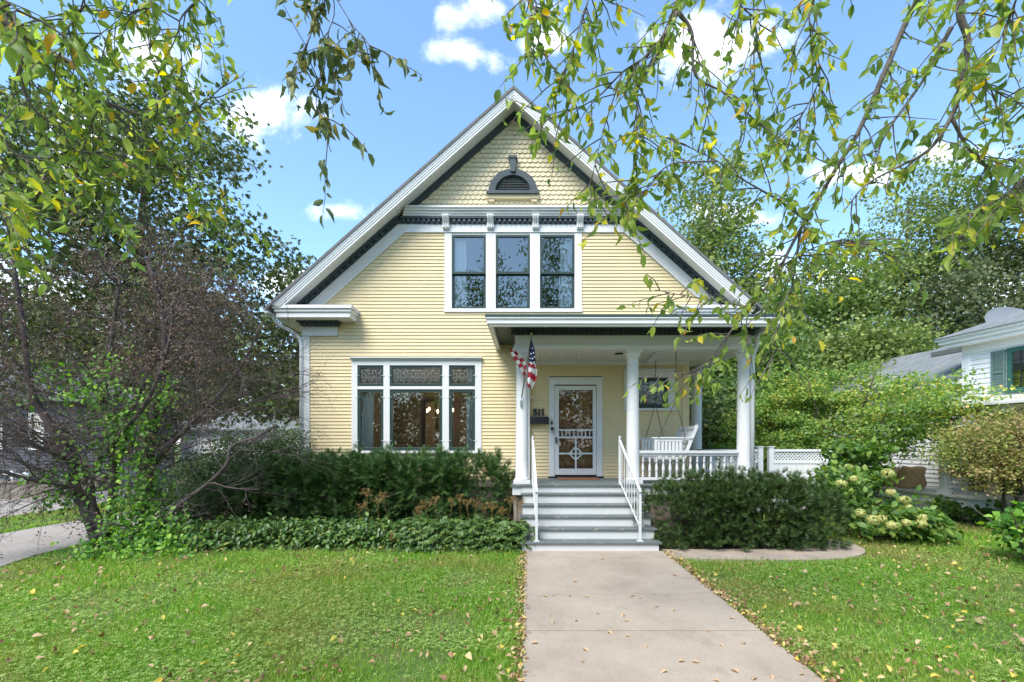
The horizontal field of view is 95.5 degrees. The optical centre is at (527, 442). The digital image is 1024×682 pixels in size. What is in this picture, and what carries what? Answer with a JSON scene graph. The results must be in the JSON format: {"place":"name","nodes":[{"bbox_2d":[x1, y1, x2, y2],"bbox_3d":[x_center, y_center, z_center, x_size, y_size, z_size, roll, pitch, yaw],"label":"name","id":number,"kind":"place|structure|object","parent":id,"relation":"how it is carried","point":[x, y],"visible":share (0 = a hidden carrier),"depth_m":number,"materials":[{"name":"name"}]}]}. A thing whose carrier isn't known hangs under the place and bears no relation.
{"place":"outdoors","nodes":[
{"label":"outdoors","id":0,"kind":"place"},
{"bbox_2d":[0,476,296,567],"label":"driveway","id":1,"kind":"structure","parent":0,"point":[19,546],"depth_m":9.07,"materials":[{"name":"concrete"}]},
{"bbox_2d":[0,445,1023,681],"bbox_3d":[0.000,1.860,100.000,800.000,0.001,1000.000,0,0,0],"label":"ground","id":2,"kind":"structure","parent":0,"point":[431,660],"depth_m":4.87,"materials":[{"name":"green plant"}]},
{"bbox_2d":[0,471,29,480],"bbox_3d":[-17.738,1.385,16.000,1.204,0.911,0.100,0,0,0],"label":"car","id":3,"kind":"object","parent":2,"relation":"on","point":[25,473],"visible":0.16,"depth_m":15.97,"materials":[{"name":"white metal"}]},
{"bbox_2d":[0,481,71,497],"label":"retaining wall","id":4,"kind":"structure","parent":2,"relation":"on","point":[19,492],"depth_m":15.30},
{"bbox_2d":[0,363,183,491],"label":"grey house","id":5,"kind":"structure","parent":2,"relation":"on","point":[161,465],"depth_m":18.39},
{"bbox_2d":[28,413,45,449],"bbox_3d":[-19.369,-0.455,18.350,0.594,1.464,0.100,0,0,0],"label":"window","id":6,"kind":"structure","parent":5,"relation":"in","point":[35,416],"depth_m":18.36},
{"bbox_2d":[0,293,241,426],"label":"tree","id":7,"kind":"object","parent":2,"relation":"on","point":[88,353],"depth_m":29.77,"materials":[{"name":"green plant"}]},
{"bbox_2d":[0,0,274,296],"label":"cherry tree","id":8,"kind":"object","parent":2,"relation":"on","point":[20,40],"visible":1,"depth_m":3.42,"materials":[{"name":"green plant"}]},
{"bbox_2d":[0,33,316,502],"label":"maple tree","id":9,"kind":"object","parent":2,"relation":"on","point":[132,186],"visible":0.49,"depth_m":13.35,"materials":[{"name":"green plant"}]},
{"bbox_2d":[0,196,357,568],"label":"bare shrub","id":10,"kind":"object","parent":2,"relation":"on","point":[161,359],"visible":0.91,"depth_m":8.01,"materials":[{"name":"brown plant"}]},
{"bbox_2d":[0,344,214,565],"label":"climbing vine","id":11,"kind":"object","parent":10,"relation":"attached to","point":[143,537],"visible":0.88,"depth_m":7.90,"materials":[{"name":"green plant"}]},
{"bbox_2d":[140,335,298,444],"bbox_3d":[-17.723,-2.929,31.265,17.425,9.770,10.462,0,0,0],"label":"tree","id":12,"kind":"object","parent":2,"relation":"on","point":[247,345],"visible":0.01,"depth_m":29.46,"materials":[{"name":"green plant"}]},
{"bbox_2d":[173,411,298,473],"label":"garage","id":13,"kind":"structure","parent":2,"relation":"on","point":[291,424],"depth_m":25.30,"materials":[{"name":"grey"}]},
{"bbox_2d":[185,435,269,473],"bbox_3d":[-16.300,0.698,25.270,4.600,2.185,0.040,0,0,0],"label":"garage door","id":14,"kind":"structure","parent":13,"relation":"in","point":[191,441],"depth_m":25.25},
{"bbox_2d":[254,371,298,436],"bbox_3d":[-10.948,-2.206,26.897,10.356,8.383,7.056,0,0,0],"label":"tree","id":15,"kind":"object","parent":2,"relation":"on","point":[281,408],"depth_m":26.03,"materials":[{"name":"green plant"}]},
{"bbox_2d":[275,0,421,228],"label":"cherry tree","id":16,"kind":"object","parent":2,"relation":"on","point":[322,56],"visible":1,"depth_m":3.42,"materials":[{"name":"green plant"}]},
{"bbox_2d":[0,525,1023,681],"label":"leaf litter","id":17,"kind":"object","parent":2,"relation":"on","point":[722,593],"visible":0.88,"depth_m":4.72,"materials":[{"name":"plant"}]},
{"bbox_2d":[262,85,785,550],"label":"house","id":18,"kind":"structure","parent":2,"relation":"on","point":[450,275],"depth_m":10.62,"materials":[{"name":"yellow paint"}]},
{"bbox_2d":[349,357,482,452],"bbox_3d":[-2.550,-0.855,10.694,3.026,2.192,0.278,0,0,0],"label":"parlour window","id":19,"kind":"structure","parent":18,"relation":"in","point":[361,426],"depth_m":10.64,"materials":[{"name":"white paint"}]},
{"bbox_2d":[427,407,453,418],"bbox_3d":[-2.487,-1.195,13.200,0.754,1.027,0.202,0,0,0],"label":"chandelier","id":20,"kind":"object","parent":18,"relation":"hanging from","point":[437,413],"visible":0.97,"depth_m":13.18,"materials":[{"name":"black metal"}]},
{"bbox_2d":[443,232,582,311],"bbox_3d":[-0.341,-3.914,10.731,3.220,1.857,0.231,0,0,0],"label":"upper window","id":21,"kind":"structure","parent":18,"relation":"in","point":[570,273],"depth_m":10.64,"materials":[{"name":"white paint"}]},
{"bbox_2d":[510,332,536,405],"bbox_3d":[-0.067,-1.383,8.796,0.478,1.340,0.411,0,0,25],"label":"flag","id":22,"kind":"object","parent":18,"relation":"attached to","point":[530,372],"visible":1,"depth_m":8.80,"materials":[{"name":"multicoloured fabric"}]},
{"bbox_2d":[533,409,543,415],"bbox_3d":[0.237,-0.698,10.630,0.248,0.162,0.016,0,0,0],"label":"house number","id":23,"kind":"object","parent":18,"relation":"attached to","point":[535,411],"visible":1,"depth_m":10.62,"materials":[{"name":"black metal"}]},
{"bbox_2d":[530,416,548,423],"bbox_3d":[0.261,-0.516,10.576,0.419,0.172,0.128,0,0,0],"label":"mailbox","id":24,"kind":"object","parent":18,"relation":"attached to","point":[539,419],"visible":1,"depth_m":10.52,"materials":[{"name":"black metal"}]},
{"bbox_2d":[547,377,603,477],"bbox_3d":[1.092,-0.345,10.680,1.301,2.300,0.240,0,0,0],"label":"front door","id":25,"kind":"structure","parent":18,"relation":"in","point":[575,403],"depth_m":10.63,"materials":[{"name":"white paint"}]},
{"bbox_2d":[558,477,599,479],"bbox_3d":[1.112,0.794,10.285,0.894,0.019,0.490,0,0,0],"label":"doormat","id":26,"kind":"object","parent":18,"relation":"on","point":[577,478],"visible":1,"depth_m":10.21,"materials":[{"name":"brown fabric"}]},
{"bbox_2d":[623,369,675,410],"bbox_3d":[2.774,-1.212,10.652,1.192,0.957,0.115,0,0,0],"label":"porch window","id":27,"kind":"structure","parent":18,"relation":"in","point":[642,373],"depth_m":10.63,"materials":[{"name":"white paint"}]},
{"bbox_2d":[639,352,698,462],"bbox_3d":[2.974,-0.728,9.888,0.948,2.295,1.134,0,0,0],"label":"porch swing","id":28,"kind":"object","parent":18,"relation":"hanging from","point":[682,439],"visible":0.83,"depth_m":9.39,"materials":[{"name":"paint"}]},
{"bbox_2d":[155,512,985,552],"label":"bed soil","id":29,"kind":"structure","parent":2,"relation":"on","point":[727,546],"depth_m":8.12,"materials":[{"name":"brown soil"}]},
{"bbox_2d":[118,421,315,528],"bbox_3d":[-6.652,0.724,10.445,4.118,2.458,3.130,0,0,0],"label":"shrub","id":30,"kind":"object","parent":29,"relation":"on","point":[210,468],"visible":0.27,"depth_m":10.20,"materials":[{"name":"green plant"}]},
{"bbox_2d":[255,422,321,463],"bbox_3d":[-5.116,0.754,10.342,2.060,2.393,1.373,0,0,16],"label":"shrub","id":31,"kind":"object","parent":29,"relation":"on","point":[283,440],"visible":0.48,"depth_m":10.27,"materials":[{"name":"green plant"}]},
{"bbox_2d":[170,512,415,551],"bbox_3d":[-4.086,1.579,8.449,4.597,0.700,1.223,0,0,0],"label":"ground cover","id":32,"kind":"object","parent":29,"relation":"on","point":[296,533],"visible":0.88,"depth_m":8.12,"materials":[{"name":"green plant"}]},
{"bbox_2d":[180,441,515,530],"bbox_3d":[-3.481,0.952,9.694,6.928,2.004,1.920,0,0,0],"label":"yew hedge","id":33,"kind":"object","parent":29,"relation":"on","point":[441,473],"visible":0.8,"depth_m":9.21,"materials":[{"name":"green plant"}]},
{"bbox_2d":[355,500,367,519],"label":"flower stalk","id":34,"kind":"object","parent":29,"relation":"on","point":[360,508],"visible":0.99,"depth_m":8.31,"materials":[{"name":"brown plant"}]},
{"bbox_2d":[359,488,372,523],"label":"flower stalk","id":35,"kind":"object","parent":29,"relation":"on","point":[366,496],"visible":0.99,"depth_m":8.36,"materials":[{"name":"brown plant"}]},
{"bbox_2d":[372,496,382,535],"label":"flower stalk","id":36,"kind":"object","parent":29,"relation":"on","point":[375,497],"visible":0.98,"depth_m":8.31,"materials":[{"name":"brown plant"}]},
{"bbox_2d":[378,491,390,529],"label":"flower stalk","id":37,"kind":"object","parent":29,"relation":"on","point":[384,500],"visible":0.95,"depth_m":8.40,"materials":[{"name":"brown plant"}]},
{"bbox_2d":[415,505,423,516],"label":"flower stalk","id":38,"kind":"object","parent":29,"relation":"on","point":[419,510],"visible":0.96,"depth_m":8.19,"materials":[{"name":"brown plant"}]},
{"bbox_2d":[418,499,430,519],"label":"flower stalk","id":39,"kind":"object","parent":29,"relation":"on","point":[429,504],"visible":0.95,"depth_m":8.30,"materials":[{"name":"brown plant"}]},
{"bbox_2d":[430,496,439,518],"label":"flower stalk","id":40,"kind":"object","parent":29,"relation":"on","point":[436,500],"visible":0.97,"depth_m":8.30,"materials":[{"name":"brown plant"}]},
{"bbox_2d":[447,497,455,518],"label":"flower stalk","id":41,"kind":"object","parent":29,"relation":"on","point":[451,500],"visible":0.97,"depth_m":8.32,"materials":[{"name":"brown plant"}]},
{"bbox_2d":[455,494,462,515],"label":"flower stalk","id":42,"kind":"object","parent":29,"relation":"on","point":[460,501],"visible":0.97,"depth_m":8.36,"materials":[{"name":"brown plant"}]},
{"bbox_2d":[380,514,538,553],"bbox_3d":[-1.147,1.598,8.221,2.844,0.638,1.181,0,0,0],"label":"leafy plant","id":43,"kind":"object","parent":29,"relation":"on","point":[489,534],"visible":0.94,"depth_m":7.90,"materials":[{"name":"green plant"}]},
{"bbox_2d":[463,498,471,518],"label":"flower stalk","id":44,"kind":"object","parent":29,"relation":"on","point":[467,504],"visible":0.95,"depth_m":8.31,"materials":[{"name":"brown plant"}]},
{"bbox_2d":[470,497,481,514],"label":"flower stalk","id":45,"kind":"object","parent":29,"relation":"on","point":[475,503],"visible":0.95,"depth_m":8.29,"materials":[{"name":"brown plant"}]},
{"bbox_2d":[478,502,489,520],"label":"flower stalk","id":46,"kind":"object","parent":29,"relation":"on","point":[484,507],"visible":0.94,"depth_m":8.25,"materials":[{"name":"brown plant"}]},
{"bbox_2d":[487,501,497,511],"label":"flower stalk","id":47,"kind":"object","parent":29,"relation":"on","point":[489,506],"visible":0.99,"depth_m":8.25,"materials":[{"name":"brown plant"}]},
{"bbox_2d":[496,506,507,520],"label":"flower stalk","id":48,"kind":"object","parent":29,"relation":"on","point":[500,510],"visible":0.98,"depth_m":8.20,"materials":[{"name":"brown plant"}]},
{"bbox_2d":[504,495,517,519],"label":"flower stalk","id":49,"kind":"object","parent":29,"relation":"on","point":[509,502],"visible":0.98,"depth_m":8.20,"materials":[{"name":"brown plant"}]},
{"bbox_2d":[515,497,526,520],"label":"flower stalk","id":50,"kind":"object","parent":29,"relation":"on","point":[523,500],"visible":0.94,"depth_m":8.15,"materials":[{"name":"brown plant"}]},
{"bbox_2d":[632,457,855,552],"bbox_3d":[3.776,1.063,8.316,3.922,1.680,1.728,0,0,0],"label":"yew bush","id":51,"kind":"object","parent":29,"relation":"on","point":[720,490],"visible":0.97,"depth_m":7.99,"materials":[{"name":"green plant"}]},
{"bbox_2d":[913,495,977,520],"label":"plant","id":52,"kind":"object","parent":29,"relation":"on","point":[945,506],"visible":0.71,"depth_m":10.93,"materials":[{"name":"green plant"}]},
{"bbox_2d":[936,499,1015,527],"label":"plant","id":53,"kind":"object","parent":29,"relation":"on","point":[997,504],"visible":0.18,"depth_m":10.23,"materials":[{"name":"green plant"}]},
{"bbox_2d":[522,551,821,681],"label":"front walk","id":54,"kind":"structure","parent":2,"relation":"on","point":[557,652],"depth_m":4.53,"materials":[{"name":"concrete"}]},
{"bbox_2d":[648,137,812,350],"bbox_3d":[7.842,-5.728,20.480,8.853,15.356,6.604,0,0,0],"label":"poplar tree","id":55,"kind":"object","parent":2,"relation":"on","point":[707,238],"visible":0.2,"depth_m":19.75,"materials":[{"name":"green plant"}]},
{"bbox_2d":[689,367,785,462],"bbox_3d":[6.596,-0.304,15.218,4.774,4.496,4.428,0,0,41],"label":"sapling","id":56,"kind":"object","parent":2,"relation":"on","point":[717,434],"visible":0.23,"depth_m":14.76,"materials":[{"name":"green plant"}]},
{"bbox_2d":[491,0,1023,416],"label":"cherry tree","id":57,"kind":"object","parent":2,"relation":"on","point":[964,83],"visible":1,"depth_m":3.46,"materials":[{"name":"green plant"}]},
{"bbox_2d":[689,289,855,461],"bbox_3d":[7.882,-1.597,17.823,8.971,7.148,7.032,0,0,0],"label":"tree","id":58,"kind":"object","parent":2,"relation":"on","point":[788,350],"visible":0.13,"depth_m":16.38,"materials":[{"name":"green plant"}]},
{"bbox_2d":[708,446,842,511],"bbox_3d":[6.406,0.965,12.000,3.492,1.750,0.150,0,0,0],"label":"fence","id":59,"kind":"object","parent":2,"relation":"on","point":[802,466],"visible":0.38,"depth_m":11.99,"materials":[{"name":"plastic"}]},
{"bbox_2d":[745,276,864,344],"bbox_3d":[10.573,-3.324,23.971,11.624,10.560,9.019,0,0,0],"label":"tree","id":60,"kind":"object","parent":2,"relation":"on","point":[796,310],"visible":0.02,"depth_m":22.24,"materials":[{"name":"green plant"}]},
{"bbox_2d":[758,234,937,346],"bbox_3d":[15.345,-4.527,24.845,13.487,12.945,8.947,0,0,-13],"label":"tree","id":61,"kind":"object","parent":2,"relation":"on","point":[860,299],"visible":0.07,"depth_m":23.54,"materials":[{"name":"green plant"}]},
{"bbox_2d":[689,358,1023,476],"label":"shrub","id":62,"kind":"object","parent":2,"relation":"on","point":[896,420],"visible":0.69,"depth_m":12.49,"materials":[{"name":"green plant"}]},
{"bbox_2d":[808,433,913,523],"bbox_3d":[7.380,0.854,10.594,1.952,2.201,1.893,0,0,0],"label":"shrub","id":63,"kind":"object","parent":2,"relation":"on","point":[855,453],"visible":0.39,"depth_m":10.32,"materials":[{"name":"green plant"}]},
{"bbox_2d":[773,306,970,455],"bbox_3d":[12.680,-1.854,19.766,10.393,7.604,7.396,0,0,0],"label":"tree","id":64,"kind":"object","parent":2,"relation":"on","point":[882,341],"visible":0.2,"depth_m":18.36,"materials":[{"name":"green plant"}]},
{"bbox_2d":[799,457,964,547],"bbox_3d":[6.620,1.113,9.019,2.637,1.671,2.077,0,0,0],"label":"hydrangea","id":65,"kind":"object","parent":2,"relation":"on","point":[922,524],"visible":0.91,"depth_m":8.56,"materials":[{"name":"green plant"}]},
{"bbox_2d":[787,310,1023,519],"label":"neighbour house","id":66,"kind":"structure","parent":2,"relation":"on","point":[994,349],"depth_m":12.24,"materials":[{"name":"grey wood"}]},
{"bbox_2d":[968,441,985,491],"bbox_3d":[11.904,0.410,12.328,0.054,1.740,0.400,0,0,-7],"label":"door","id":67,"kind":"structure","parent":66,"relation":"in","point":[969,485],"depth_m":12.36,"materials":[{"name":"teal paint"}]},
{"bbox_2d":[985,307,1021,321],"bbox_3d":[18.215,-3.976,17.549,2.000,2.433,0.597,0,0,0],"label":"satellite dish","id":68,"kind":"object","parent":66,"relation":"attached to","point":[995,313],"visible":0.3,"depth_m":17.73,"materials":[{"name":"metal"}]},
{"bbox_2d":[1004,346,1023,392],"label":"window","id":69,"kind":"structure","parent":66,"relation":"in","point":[1015,355],"depth_m":11.47,"materials":[{"name":"teal paint"}]},
{"bbox_2d":[1005,470,1022,494],"bbox_3d":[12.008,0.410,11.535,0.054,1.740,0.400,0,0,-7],"label":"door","id":70,"kind":"structure","parent":66,"relation":"in","point":[1019,489],"depth_m":11.46,"materials":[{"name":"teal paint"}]},
{"bbox_2d":[800,145,1023,350],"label":"tree","id":71,"kind":"object","parent":2,"relation":"on","point":[911,258],"visible":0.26,"depth_m":24.15,"materials":[{"name":"green plant"}]},
{"bbox_2d":[892,137,1023,347],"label":"tree","id":72,"kind":"object","parent":2,"relation":"on","point":[974,296],"visible":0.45,"depth_m":22.20,"materials":[{"name":"green plant"}]},
{"bbox_2d":[910,403,1023,511],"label":"shrub","id":73,"kind":"object","parent":2,"relation":"on","point":[1001,460],"visible":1,"depth_m":9.47,"materials":[{"name":"green plant"}]},
{"bbox_2d":[954,494,1023,560],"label":"shrub","id":74,"kind":"object","parent":2,"relation":"on","point":[1012,519],"visible":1,"depth_m":7.14,"materials":[{"name":"green plant"}]},
{"bbox_2d":[0,0,1023,443],"label":"sky","id":75,"kind":"structure","parent":0,"point":[461,50],"materials":[{"name":"blue"}]},
{"bbox_2d":[661,537,865,562],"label":"side path","id":76,"kind":"structure","parent":0,"point":[810,553],"depth_m":7.62,"materials":[{"name":"concrete"}]},
{"bbox_2d":[885,467,899,486],"bbox_3d":[10.782,0.998,13.798,0.557,0.580,0.430,0,0,0],"label":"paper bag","id":77,"kind":"object","parent":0,"point":[895,483],"visible":0.08,"depth_m":13.61,"materials":[{"name":"brown paper"}]},
{"bbox_2d":[897,466,926,488],"bbox_3d":[10.934,0.973,13.261,0.633,0.630,0.497,0,0,0],"label":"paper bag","id":78,"kind":"object","parent":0,"point":[914,477],"visible":0.93,"depth_m":13.07,"materials":[{"name":"brown paper"}]}
]}

